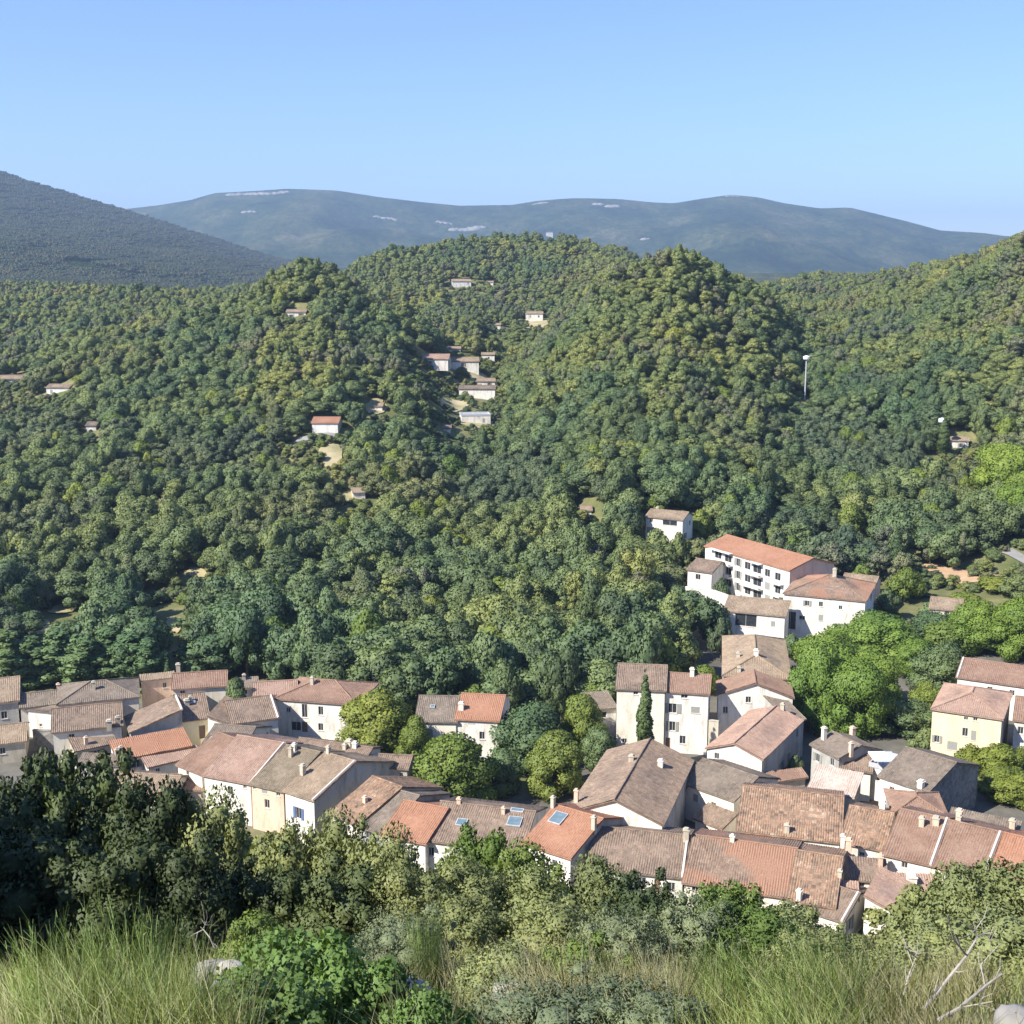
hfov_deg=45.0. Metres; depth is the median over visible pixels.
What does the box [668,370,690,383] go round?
pine tree
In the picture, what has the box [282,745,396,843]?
house
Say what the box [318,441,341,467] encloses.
dry slope
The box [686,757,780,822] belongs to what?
house
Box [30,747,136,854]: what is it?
bush
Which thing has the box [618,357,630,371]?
pine tree
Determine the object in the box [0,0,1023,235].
sky
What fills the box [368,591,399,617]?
broadleaf tree
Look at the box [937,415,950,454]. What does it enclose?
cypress
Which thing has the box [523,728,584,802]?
tree
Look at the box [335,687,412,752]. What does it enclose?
tree
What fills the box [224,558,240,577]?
broadleaf tree
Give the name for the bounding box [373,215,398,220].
rock outcrop
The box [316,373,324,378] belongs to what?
pine tree
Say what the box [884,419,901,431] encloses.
pine tree
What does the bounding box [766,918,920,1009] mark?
broom
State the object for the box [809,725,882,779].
house
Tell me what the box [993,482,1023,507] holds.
plane tree
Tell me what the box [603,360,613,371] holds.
pine tree
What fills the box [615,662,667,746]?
house
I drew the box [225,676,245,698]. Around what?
tree
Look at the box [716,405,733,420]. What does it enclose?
pine tree
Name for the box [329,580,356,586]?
broadleaf tree
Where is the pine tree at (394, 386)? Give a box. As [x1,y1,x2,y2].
[387,382,399,403]
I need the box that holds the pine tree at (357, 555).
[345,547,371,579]
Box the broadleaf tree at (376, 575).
[369,571,387,594]
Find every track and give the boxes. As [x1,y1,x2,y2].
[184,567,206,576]
[343,489,361,501]
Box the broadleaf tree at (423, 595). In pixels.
[419,592,448,611]
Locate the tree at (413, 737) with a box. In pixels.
[393,714,430,760]
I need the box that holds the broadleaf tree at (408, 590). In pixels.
[388,583,426,604]
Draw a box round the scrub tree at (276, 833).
[259,830,281,855]
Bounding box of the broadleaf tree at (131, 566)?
[123,563,145,587]
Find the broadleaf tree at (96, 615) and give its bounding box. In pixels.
[78,599,117,640]
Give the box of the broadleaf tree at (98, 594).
[87,589,115,603]
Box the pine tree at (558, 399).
[555,395,561,402]
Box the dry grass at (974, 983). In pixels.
[0,898,1023,1023]
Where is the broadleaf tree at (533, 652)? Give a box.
[518,641,558,670]
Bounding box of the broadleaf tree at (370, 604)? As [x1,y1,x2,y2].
[339,596,386,634]
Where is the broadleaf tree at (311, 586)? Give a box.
[288,574,327,611]
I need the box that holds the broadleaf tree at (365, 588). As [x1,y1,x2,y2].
[344,578,391,601]
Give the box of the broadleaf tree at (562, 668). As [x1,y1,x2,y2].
[543,644,582,722]
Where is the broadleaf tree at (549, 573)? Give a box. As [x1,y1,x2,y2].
[537,566,556,580]
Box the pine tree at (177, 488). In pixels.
[160,478,184,499]
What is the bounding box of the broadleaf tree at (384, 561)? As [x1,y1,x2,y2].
[370,550,403,572]
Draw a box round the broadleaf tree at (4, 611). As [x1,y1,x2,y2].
[0,607,16,617]
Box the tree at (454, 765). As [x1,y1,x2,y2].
[412,731,500,800]
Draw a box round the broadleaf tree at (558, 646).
[551,634,591,661]
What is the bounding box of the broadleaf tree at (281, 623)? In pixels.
[264,616,290,629]
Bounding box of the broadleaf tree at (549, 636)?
[525,627,561,655]
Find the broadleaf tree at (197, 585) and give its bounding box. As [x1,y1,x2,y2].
[183,575,209,615]
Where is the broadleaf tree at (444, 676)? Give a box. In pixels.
[421,646,466,694]
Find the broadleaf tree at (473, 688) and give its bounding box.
[458,684,484,694]
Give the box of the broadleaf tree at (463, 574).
[443,552,504,590]
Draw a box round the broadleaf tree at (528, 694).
[477,670,543,711]
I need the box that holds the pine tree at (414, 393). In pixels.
[407,387,420,400]
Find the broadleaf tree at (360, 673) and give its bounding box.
[343,658,370,680]
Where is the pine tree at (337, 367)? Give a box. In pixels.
[324,365,341,373]
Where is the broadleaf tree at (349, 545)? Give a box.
[334,538,359,556]
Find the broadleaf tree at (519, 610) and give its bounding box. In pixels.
[491,602,549,634]
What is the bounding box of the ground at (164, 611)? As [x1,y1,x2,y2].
[0,241,1023,1023]
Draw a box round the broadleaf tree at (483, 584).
[470,573,502,597]
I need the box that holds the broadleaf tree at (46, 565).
[19,560,54,574]
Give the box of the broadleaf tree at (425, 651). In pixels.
[414,647,433,661]
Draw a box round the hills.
[3,185,855,281]
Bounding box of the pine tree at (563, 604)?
[555,600,569,609]
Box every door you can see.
[199,725,204,738]
[302,722,307,731]
[666,738,669,747]
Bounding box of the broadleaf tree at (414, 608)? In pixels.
[400,595,431,621]
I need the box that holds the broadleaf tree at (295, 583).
[286,579,318,594]
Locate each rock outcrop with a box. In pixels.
[226,190,290,195]
[241,210,256,212]
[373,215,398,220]
[436,221,453,224]
[448,225,486,230]
[605,204,620,207]
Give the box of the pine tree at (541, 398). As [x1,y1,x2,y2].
[540,389,549,402]
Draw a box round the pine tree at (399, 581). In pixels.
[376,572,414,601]
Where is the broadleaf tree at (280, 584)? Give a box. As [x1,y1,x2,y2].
[271,582,285,590]
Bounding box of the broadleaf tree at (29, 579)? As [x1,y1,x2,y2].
[13,572,43,611]
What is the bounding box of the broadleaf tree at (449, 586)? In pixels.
[444,579,454,602]
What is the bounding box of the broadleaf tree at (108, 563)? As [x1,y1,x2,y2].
[86,558,115,573]
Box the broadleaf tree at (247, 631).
[217,602,268,676]
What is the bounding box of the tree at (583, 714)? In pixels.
[560,692,608,758]
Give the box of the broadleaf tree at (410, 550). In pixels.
[401,545,416,561]
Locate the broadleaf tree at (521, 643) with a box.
[506,634,534,659]
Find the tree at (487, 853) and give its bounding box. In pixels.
[434,821,507,877]
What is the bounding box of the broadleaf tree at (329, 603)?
[317,585,339,614]
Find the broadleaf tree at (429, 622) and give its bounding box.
[406,613,450,644]
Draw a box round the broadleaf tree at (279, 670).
[248,625,290,679]
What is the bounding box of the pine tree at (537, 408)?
[533,404,547,414]
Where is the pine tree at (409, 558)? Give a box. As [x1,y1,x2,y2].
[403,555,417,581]
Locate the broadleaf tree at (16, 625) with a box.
[3,619,37,640]
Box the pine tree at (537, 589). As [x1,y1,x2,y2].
[528,580,555,604]
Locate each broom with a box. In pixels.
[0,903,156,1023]
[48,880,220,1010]
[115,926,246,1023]
[402,897,453,988]
[659,927,779,1023]
[682,908,854,1016]
[722,940,907,1023]
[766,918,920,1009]
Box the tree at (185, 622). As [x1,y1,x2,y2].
[171,612,198,641]
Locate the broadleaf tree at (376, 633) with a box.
[351,626,399,642]
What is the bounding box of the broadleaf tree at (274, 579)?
[269,574,281,587]
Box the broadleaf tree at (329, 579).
[314,570,334,587]
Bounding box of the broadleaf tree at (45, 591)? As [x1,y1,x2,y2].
[32,569,61,608]
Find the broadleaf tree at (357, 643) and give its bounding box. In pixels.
[345,633,374,655]
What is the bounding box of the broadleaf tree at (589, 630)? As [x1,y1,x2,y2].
[560,618,608,654]
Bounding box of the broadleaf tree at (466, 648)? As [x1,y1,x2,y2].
[451,640,476,656]
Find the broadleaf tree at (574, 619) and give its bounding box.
[565,610,583,630]
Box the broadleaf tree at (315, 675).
[306,673,324,678]
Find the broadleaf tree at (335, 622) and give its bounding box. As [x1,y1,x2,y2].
[319,608,348,638]
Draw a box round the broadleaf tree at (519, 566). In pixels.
[513,563,531,574]
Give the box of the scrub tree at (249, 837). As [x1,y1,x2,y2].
[242,831,257,849]
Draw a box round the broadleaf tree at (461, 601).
[452,592,471,614]
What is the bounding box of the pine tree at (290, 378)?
[282,371,298,384]
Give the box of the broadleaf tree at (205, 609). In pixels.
[189,603,214,628]
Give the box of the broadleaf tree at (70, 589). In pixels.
[49,571,92,606]
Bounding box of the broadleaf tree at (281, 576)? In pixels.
[262,566,287,583]
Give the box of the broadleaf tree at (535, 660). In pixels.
[526,653,547,688]
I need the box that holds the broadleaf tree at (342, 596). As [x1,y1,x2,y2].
[338,590,353,599]
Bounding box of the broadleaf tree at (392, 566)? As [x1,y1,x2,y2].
[383,563,399,578]
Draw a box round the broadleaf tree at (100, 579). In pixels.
[88,570,116,596]
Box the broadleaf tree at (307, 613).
[293,606,334,670]
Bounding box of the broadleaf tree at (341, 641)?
[332,634,354,655]
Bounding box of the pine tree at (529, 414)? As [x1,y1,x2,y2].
[526,409,533,417]
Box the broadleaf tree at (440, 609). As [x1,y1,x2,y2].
[435,603,449,621]
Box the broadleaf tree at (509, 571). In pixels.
[502,564,518,579]
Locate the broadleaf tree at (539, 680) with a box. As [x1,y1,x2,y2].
[529,658,557,711]
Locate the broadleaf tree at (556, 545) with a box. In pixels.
[537,534,567,565]
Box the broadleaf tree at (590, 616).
[561,608,597,619]
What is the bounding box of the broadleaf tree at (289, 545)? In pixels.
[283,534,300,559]
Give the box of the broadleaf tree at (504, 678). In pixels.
[490,658,521,708]
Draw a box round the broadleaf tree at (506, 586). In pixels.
[501,570,546,596]
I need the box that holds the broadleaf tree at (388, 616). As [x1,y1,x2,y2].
[380,610,396,625]
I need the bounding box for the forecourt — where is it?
[295,432,339,441]
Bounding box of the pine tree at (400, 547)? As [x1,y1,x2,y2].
[394,540,405,556]
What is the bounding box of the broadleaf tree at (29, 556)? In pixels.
[8,550,37,563]
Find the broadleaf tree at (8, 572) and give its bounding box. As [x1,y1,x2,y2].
[0,559,19,586]
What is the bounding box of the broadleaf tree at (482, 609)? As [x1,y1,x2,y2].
[461,595,492,624]
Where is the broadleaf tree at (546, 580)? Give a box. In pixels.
[530,573,550,586]
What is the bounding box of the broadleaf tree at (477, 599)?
[470,596,480,607]
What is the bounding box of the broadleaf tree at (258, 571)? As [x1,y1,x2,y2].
[246,568,268,575]
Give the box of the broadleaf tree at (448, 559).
[441,555,481,567]
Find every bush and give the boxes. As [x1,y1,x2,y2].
[0,755,92,938]
[0,799,108,983]
[0,810,206,984]
[2,746,76,820]
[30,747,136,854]
[97,773,201,863]
[127,829,271,977]
[168,783,266,876]
[185,965,371,1023]
[198,925,372,997]
[205,840,318,959]
[213,907,288,959]
[233,925,295,969]
[243,815,313,881]
[267,850,426,956]
[297,803,374,881]
[302,943,426,1023]
[349,821,440,879]
[350,856,461,937]
[351,918,448,989]
[359,899,464,978]
[379,981,478,1023]
[421,891,512,967]
[434,850,517,940]
[440,936,552,1018]
[458,955,645,1023]
[485,893,604,956]
[491,836,574,899]
[492,861,595,938]
[537,928,645,983]
[560,901,680,979]
[568,850,631,920]
[593,972,724,1023]
[597,866,685,964]
[633,885,747,974]
[665,898,808,983]
[675,878,772,916]
[748,925,870,977]
[766,898,835,932]
[811,922,874,956]
[852,916,971,986]
[865,939,904,962]
[881,859,1005,938]
[906,903,1023,998]
[931,855,1023,922]
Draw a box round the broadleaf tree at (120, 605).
[69,596,132,633]
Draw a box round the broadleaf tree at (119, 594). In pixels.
[96,593,136,605]
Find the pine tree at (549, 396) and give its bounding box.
[542,391,559,409]
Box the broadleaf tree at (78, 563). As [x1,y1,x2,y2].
[66,554,87,573]
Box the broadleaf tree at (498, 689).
[476,685,518,712]
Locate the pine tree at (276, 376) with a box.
[268,370,286,383]
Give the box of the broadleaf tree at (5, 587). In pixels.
[0,577,13,594]
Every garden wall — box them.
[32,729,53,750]
[685,586,727,605]
[707,719,718,744]
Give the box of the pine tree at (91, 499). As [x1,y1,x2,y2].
[87,494,100,502]
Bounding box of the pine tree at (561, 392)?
[556,387,564,400]
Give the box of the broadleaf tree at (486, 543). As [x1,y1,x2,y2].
[474,535,500,557]
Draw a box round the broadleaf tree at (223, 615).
[209,604,241,666]
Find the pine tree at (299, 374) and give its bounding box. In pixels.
[290,368,302,379]
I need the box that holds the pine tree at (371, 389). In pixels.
[365,384,377,397]
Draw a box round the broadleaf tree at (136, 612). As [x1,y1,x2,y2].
[121,605,173,637]
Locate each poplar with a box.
[0,629,34,679]
[15,634,48,689]
[37,626,72,684]
[61,633,103,682]
[90,625,117,678]
[109,631,142,684]
[132,637,170,693]
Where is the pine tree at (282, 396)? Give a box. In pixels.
[274,390,294,404]
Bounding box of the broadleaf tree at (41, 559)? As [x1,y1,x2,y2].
[36,556,60,571]
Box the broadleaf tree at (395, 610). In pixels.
[379,602,407,623]
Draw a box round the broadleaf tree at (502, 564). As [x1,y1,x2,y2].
[496,561,519,572]
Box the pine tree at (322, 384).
[312,377,331,392]
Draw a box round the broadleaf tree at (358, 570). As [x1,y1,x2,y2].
[351,564,365,582]
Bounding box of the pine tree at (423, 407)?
[417,400,431,419]
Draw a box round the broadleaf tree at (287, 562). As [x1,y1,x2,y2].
[248,547,303,577]
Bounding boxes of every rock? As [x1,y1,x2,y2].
[191,958,223,992]
[216,959,244,975]
[407,976,432,995]
[491,979,523,1001]
[993,1004,1023,1023]
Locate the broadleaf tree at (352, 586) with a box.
[332,582,356,593]
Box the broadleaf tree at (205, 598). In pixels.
[194,590,240,611]
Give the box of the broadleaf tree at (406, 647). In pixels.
[375,639,413,654]
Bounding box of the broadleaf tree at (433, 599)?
[423,594,441,605]
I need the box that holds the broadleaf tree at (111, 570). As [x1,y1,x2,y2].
[84,566,118,597]
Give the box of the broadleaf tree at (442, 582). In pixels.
[415,566,450,591]
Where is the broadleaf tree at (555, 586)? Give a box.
[544,569,578,606]
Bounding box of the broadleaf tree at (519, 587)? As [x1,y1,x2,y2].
[508,576,536,604]
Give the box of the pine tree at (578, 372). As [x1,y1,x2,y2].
[574,366,584,383]
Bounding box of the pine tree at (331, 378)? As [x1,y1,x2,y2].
[320,375,335,383]
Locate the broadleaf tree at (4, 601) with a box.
[0,596,20,612]
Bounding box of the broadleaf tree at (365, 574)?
[355,570,377,592]
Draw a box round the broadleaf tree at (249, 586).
[246,579,271,589]
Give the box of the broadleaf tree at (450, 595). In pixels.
[443,586,473,611]
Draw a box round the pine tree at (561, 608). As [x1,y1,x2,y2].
[555,605,567,613]
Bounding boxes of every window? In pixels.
[0,747,5,754]
[1,711,7,719]
[131,759,141,768]
[264,799,269,809]
[291,721,301,731]
[293,806,303,820]
[301,704,307,718]
[318,706,323,715]
[319,723,323,731]
[427,729,432,737]
[428,847,434,856]
[479,732,484,739]
[637,877,645,889]
[646,527,655,533]
[663,520,676,526]
[664,703,680,713]
[666,721,678,731]
[668,882,674,893]
[680,736,685,744]
[690,707,699,713]
[692,794,697,802]
[695,574,700,579]
[714,551,721,559]
[722,706,727,713]
[724,555,731,563]
[726,567,731,575]
[726,579,731,587]
[734,557,741,566]
[734,570,741,579]
[734,582,741,591]
[734,613,756,627]
[744,574,750,583]
[744,587,750,595]
[745,561,750,570]
[746,697,750,703]
[753,564,760,574]
[753,577,760,587]
[753,589,760,596]
[765,569,769,577]
[765,582,769,590]
[775,572,780,581]
[775,585,780,594]
[779,760,783,769]
[788,611,795,629]
[803,600,811,606]
[813,751,821,763]
[846,914,853,933]
[900,862,907,869]
[932,735,941,743]
[946,741,957,750]
[958,443,964,447]
[961,728,967,737]
[970,730,976,741]
[1017,727,1023,734]
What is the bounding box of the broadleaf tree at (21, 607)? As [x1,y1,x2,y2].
[0,594,30,615]
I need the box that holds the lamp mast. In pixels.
[803,356,809,399]
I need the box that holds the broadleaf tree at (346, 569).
[317,554,369,581]
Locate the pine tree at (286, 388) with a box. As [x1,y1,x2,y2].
[278,385,291,395]
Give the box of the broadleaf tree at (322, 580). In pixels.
[316,576,333,589]
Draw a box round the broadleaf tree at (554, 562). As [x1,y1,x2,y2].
[530,555,563,579]
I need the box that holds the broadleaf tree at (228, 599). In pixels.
[211,594,243,607]
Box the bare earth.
[923,563,977,582]
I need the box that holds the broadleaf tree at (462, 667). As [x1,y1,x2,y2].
[455,651,483,689]
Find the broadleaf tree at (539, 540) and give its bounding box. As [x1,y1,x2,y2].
[527,535,552,551]
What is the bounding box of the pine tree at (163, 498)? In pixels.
[157,494,168,512]
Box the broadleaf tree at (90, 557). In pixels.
[82,551,104,567]
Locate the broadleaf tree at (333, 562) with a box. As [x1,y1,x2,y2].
[325,557,350,583]
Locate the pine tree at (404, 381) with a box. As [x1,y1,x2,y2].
[398,375,410,387]
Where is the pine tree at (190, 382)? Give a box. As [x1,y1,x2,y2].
[178,375,197,397]
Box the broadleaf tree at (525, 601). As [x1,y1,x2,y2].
[515,596,546,608]
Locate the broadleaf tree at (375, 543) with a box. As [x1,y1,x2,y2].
[356,528,400,557]
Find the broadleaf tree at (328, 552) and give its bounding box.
[321,546,338,560]
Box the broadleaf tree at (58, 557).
[47,547,69,571]
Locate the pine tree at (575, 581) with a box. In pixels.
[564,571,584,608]
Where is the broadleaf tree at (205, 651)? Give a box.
[171,633,244,671]
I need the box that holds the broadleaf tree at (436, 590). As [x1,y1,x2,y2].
[421,582,444,602]
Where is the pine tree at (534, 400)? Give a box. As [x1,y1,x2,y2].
[529,396,541,407]
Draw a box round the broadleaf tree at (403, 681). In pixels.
[378,658,430,714]
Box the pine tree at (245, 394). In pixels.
[234,386,253,406]
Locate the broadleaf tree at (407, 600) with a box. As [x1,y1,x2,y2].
[398,594,418,607]
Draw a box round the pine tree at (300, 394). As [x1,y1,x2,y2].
[294,390,305,398]
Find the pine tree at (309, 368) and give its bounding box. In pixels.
[301,361,318,379]
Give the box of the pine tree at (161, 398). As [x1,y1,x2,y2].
[155,395,172,410]
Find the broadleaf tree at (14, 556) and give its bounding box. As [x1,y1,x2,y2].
[3,554,20,562]
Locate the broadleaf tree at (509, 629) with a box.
[500,622,524,642]
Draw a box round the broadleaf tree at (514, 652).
[497,638,527,687]
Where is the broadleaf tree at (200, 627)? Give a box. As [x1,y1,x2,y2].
[183,613,215,668]
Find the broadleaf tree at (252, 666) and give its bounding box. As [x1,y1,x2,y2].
[237,617,279,673]
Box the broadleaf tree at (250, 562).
[242,556,258,570]
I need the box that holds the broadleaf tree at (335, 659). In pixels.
[314,643,355,679]
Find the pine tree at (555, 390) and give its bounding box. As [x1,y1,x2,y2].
[548,387,561,402]
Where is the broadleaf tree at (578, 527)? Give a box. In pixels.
[561,518,592,549]
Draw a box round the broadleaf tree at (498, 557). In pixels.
[485,551,507,565]
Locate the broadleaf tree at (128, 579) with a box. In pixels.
[117,569,136,590]
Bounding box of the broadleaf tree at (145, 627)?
[103,614,173,651]
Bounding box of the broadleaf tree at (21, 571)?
[0,554,26,574]
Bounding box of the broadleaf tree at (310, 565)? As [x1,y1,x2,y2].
[298,558,318,573]
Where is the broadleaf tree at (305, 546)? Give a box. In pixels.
[293,531,320,562]
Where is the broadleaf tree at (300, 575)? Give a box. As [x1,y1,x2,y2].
[281,570,315,590]
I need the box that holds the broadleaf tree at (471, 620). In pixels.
[444,608,479,633]
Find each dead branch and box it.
[188,902,218,948]
[896,930,933,994]
[923,903,996,1009]
[937,926,1002,1022]
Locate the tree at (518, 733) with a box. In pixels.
[487,700,564,776]
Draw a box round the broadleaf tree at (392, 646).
[349,634,405,666]
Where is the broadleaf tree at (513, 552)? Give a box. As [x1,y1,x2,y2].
[506,543,521,564]
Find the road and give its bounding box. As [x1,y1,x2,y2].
[1001,547,1023,562]
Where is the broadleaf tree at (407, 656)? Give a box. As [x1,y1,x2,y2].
[396,651,428,694]
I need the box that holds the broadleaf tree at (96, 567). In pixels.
[79,562,106,592]
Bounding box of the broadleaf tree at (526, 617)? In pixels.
[511,607,563,632]
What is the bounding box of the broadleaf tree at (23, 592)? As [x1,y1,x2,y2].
[6,584,37,612]
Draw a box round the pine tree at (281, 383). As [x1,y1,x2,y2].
[277,379,290,394]
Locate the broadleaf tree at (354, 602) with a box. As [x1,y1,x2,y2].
[340,597,366,612]
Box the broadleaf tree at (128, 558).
[117,552,137,568]
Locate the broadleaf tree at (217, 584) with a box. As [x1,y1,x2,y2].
[205,574,238,597]
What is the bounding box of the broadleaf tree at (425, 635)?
[412,627,453,649]
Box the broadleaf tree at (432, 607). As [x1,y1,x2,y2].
[402,602,436,620]
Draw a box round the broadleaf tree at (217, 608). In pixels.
[210,602,229,630]
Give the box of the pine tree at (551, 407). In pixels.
[548,403,560,410]
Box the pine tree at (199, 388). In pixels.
[195,387,207,390]
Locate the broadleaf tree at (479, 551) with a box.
[464,547,498,562]
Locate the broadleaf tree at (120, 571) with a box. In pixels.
[115,567,144,587]
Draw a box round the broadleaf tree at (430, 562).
[402,554,445,580]
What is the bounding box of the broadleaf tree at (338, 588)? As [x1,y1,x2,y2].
[331,584,352,597]
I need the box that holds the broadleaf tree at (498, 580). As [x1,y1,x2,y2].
[492,576,509,597]
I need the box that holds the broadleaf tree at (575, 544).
[562,528,590,561]
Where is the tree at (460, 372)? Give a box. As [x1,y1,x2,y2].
[453,366,471,378]
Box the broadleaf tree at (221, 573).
[212,536,241,576]
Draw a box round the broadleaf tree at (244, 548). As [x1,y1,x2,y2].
[215,533,260,571]
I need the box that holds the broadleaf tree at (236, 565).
[231,561,246,577]
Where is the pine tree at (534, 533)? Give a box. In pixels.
[523,526,538,539]
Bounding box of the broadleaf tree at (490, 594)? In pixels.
[473,593,508,600]
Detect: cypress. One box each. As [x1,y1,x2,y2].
[164,657,172,671]
[428,434,438,453]
[635,669,654,740]
[888,523,904,573]
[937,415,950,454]
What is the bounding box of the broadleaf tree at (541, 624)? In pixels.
[520,612,566,640]
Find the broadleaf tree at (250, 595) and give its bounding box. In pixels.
[232,584,280,604]
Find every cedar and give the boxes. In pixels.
[371,440,383,453]
[426,328,446,351]
[910,610,949,638]
[934,640,960,652]
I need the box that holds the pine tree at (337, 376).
[334,373,344,381]
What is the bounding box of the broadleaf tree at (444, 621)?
[433,613,447,629]
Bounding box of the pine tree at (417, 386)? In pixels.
[409,382,422,396]
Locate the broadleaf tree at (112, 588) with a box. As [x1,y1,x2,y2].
[101,575,143,592]
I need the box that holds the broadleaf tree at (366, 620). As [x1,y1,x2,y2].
[350,608,382,633]
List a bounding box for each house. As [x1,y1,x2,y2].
[0,675,21,723]
[0,721,29,763]
[18,682,59,736]
[25,705,57,736]
[51,701,122,766]
[55,677,140,737]
[67,735,115,768]
[78,752,130,780]
[108,727,191,769]
[112,769,187,805]
[124,695,182,736]
[139,671,173,707]
[141,745,196,772]
[171,662,228,711]
[171,773,204,809]
[173,691,209,746]
[175,731,253,806]
[201,723,271,744]
[201,734,302,825]
[206,696,232,732]
[219,694,279,734]
[237,673,258,696]
[248,742,344,835]
[252,679,297,702]
[274,676,379,739]
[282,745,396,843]
[296,737,382,755]
[328,775,443,834]
[359,790,452,855]
[378,753,416,775]
[380,799,449,873]
[415,695,459,738]
[428,796,547,870]
[454,692,511,759]
[521,795,622,892]
[572,737,694,828]
[580,690,616,739]
[585,825,694,898]
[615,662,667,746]
[645,506,693,542]
[664,667,711,754]
[681,828,801,910]
[686,558,726,588]
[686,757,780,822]
[692,802,737,831]
[704,534,835,599]
[705,702,803,772]
[716,669,794,734]
[721,634,790,682]
[724,595,790,637]
[735,782,845,848]
[763,695,806,756]
[764,767,808,786]
[782,568,876,639]
[786,837,852,909]
[795,885,867,936]
[808,765,863,822]
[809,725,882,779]
[839,753,873,801]
[840,879,859,901]
[841,800,897,879]
[843,572,881,604]
[847,852,886,887]
[863,866,920,943]
[869,753,897,800]
[877,746,981,811]
[882,805,955,873]
[883,788,947,818]
[893,872,936,895]
[928,596,964,613]
[929,807,1008,881]
[930,682,1013,756]
[949,806,1021,829]
[955,657,1023,720]
[988,817,1023,879]
[1012,695,1023,749]
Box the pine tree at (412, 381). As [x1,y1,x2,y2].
[409,379,423,391]
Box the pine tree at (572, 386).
[564,379,579,392]
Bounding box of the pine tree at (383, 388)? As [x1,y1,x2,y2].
[377,380,390,402]
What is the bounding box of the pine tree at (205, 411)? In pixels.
[199,407,210,416]
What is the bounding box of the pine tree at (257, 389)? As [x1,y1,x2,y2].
[253,387,263,392]
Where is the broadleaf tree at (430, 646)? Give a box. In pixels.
[411,638,444,655]
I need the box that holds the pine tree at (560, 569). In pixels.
[551,565,571,575]
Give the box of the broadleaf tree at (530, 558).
[516,547,560,575]
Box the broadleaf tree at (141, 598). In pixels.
[109,587,152,607]
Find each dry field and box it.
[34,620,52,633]
[48,603,82,612]
[166,616,180,632]
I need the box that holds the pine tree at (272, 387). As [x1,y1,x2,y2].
[260,383,279,393]
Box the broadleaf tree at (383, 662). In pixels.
[364,654,396,692]
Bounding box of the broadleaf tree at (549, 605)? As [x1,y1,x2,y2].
[528,602,560,614]
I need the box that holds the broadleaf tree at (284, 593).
[278,589,298,601]
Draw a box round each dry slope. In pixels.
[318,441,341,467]
[365,398,387,413]
[440,398,467,411]
[442,372,492,384]
[458,421,493,429]
[524,319,547,328]
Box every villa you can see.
[0,375,22,381]
[45,384,72,394]
[85,421,100,431]
[286,309,307,316]
[311,416,342,432]
[349,487,365,498]
[373,402,384,410]
[421,354,451,370]
[441,424,451,432]
[446,346,461,351]
[450,279,471,286]
[451,357,479,374]
[458,385,496,400]
[459,412,490,423]
[473,378,495,384]
[481,352,494,360]
[492,323,500,328]
[525,311,542,320]
[546,232,552,236]
[579,504,592,515]
[949,436,969,447]
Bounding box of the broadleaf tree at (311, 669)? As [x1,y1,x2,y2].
[304,643,323,676]
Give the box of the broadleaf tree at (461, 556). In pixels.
[452,555,487,562]
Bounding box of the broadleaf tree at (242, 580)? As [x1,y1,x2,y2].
[226,568,272,595]
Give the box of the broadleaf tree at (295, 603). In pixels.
[283,593,315,626]
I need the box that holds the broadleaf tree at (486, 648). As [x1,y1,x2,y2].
[464,630,518,686]
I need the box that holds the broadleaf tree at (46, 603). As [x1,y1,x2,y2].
[40,598,51,608]
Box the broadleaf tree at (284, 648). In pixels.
[271,626,301,678]
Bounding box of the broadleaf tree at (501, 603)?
[475,592,521,633]
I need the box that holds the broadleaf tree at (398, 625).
[383,621,413,631]
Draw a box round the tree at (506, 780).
[488,748,523,799]
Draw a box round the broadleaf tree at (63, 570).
[48,567,84,598]
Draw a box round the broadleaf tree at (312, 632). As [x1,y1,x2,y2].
[291,617,333,677]
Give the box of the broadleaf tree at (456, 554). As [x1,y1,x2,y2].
[447,552,462,558]
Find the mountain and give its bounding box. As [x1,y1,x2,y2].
[126,189,1010,273]
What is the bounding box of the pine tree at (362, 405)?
[344,401,364,415]
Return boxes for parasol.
[868,751,895,770]
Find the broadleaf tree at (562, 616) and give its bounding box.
[553,610,574,630]
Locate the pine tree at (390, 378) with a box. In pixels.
[380,374,393,398]
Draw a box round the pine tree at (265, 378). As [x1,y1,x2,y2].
[257,371,276,386]
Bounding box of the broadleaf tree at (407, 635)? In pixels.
[390,626,422,645]
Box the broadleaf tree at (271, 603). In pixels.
[253,589,287,623]
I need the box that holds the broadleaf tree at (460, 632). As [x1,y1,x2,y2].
[444,617,475,648]
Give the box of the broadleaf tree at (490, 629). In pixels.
[481,623,502,638]
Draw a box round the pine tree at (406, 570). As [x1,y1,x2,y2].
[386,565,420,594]

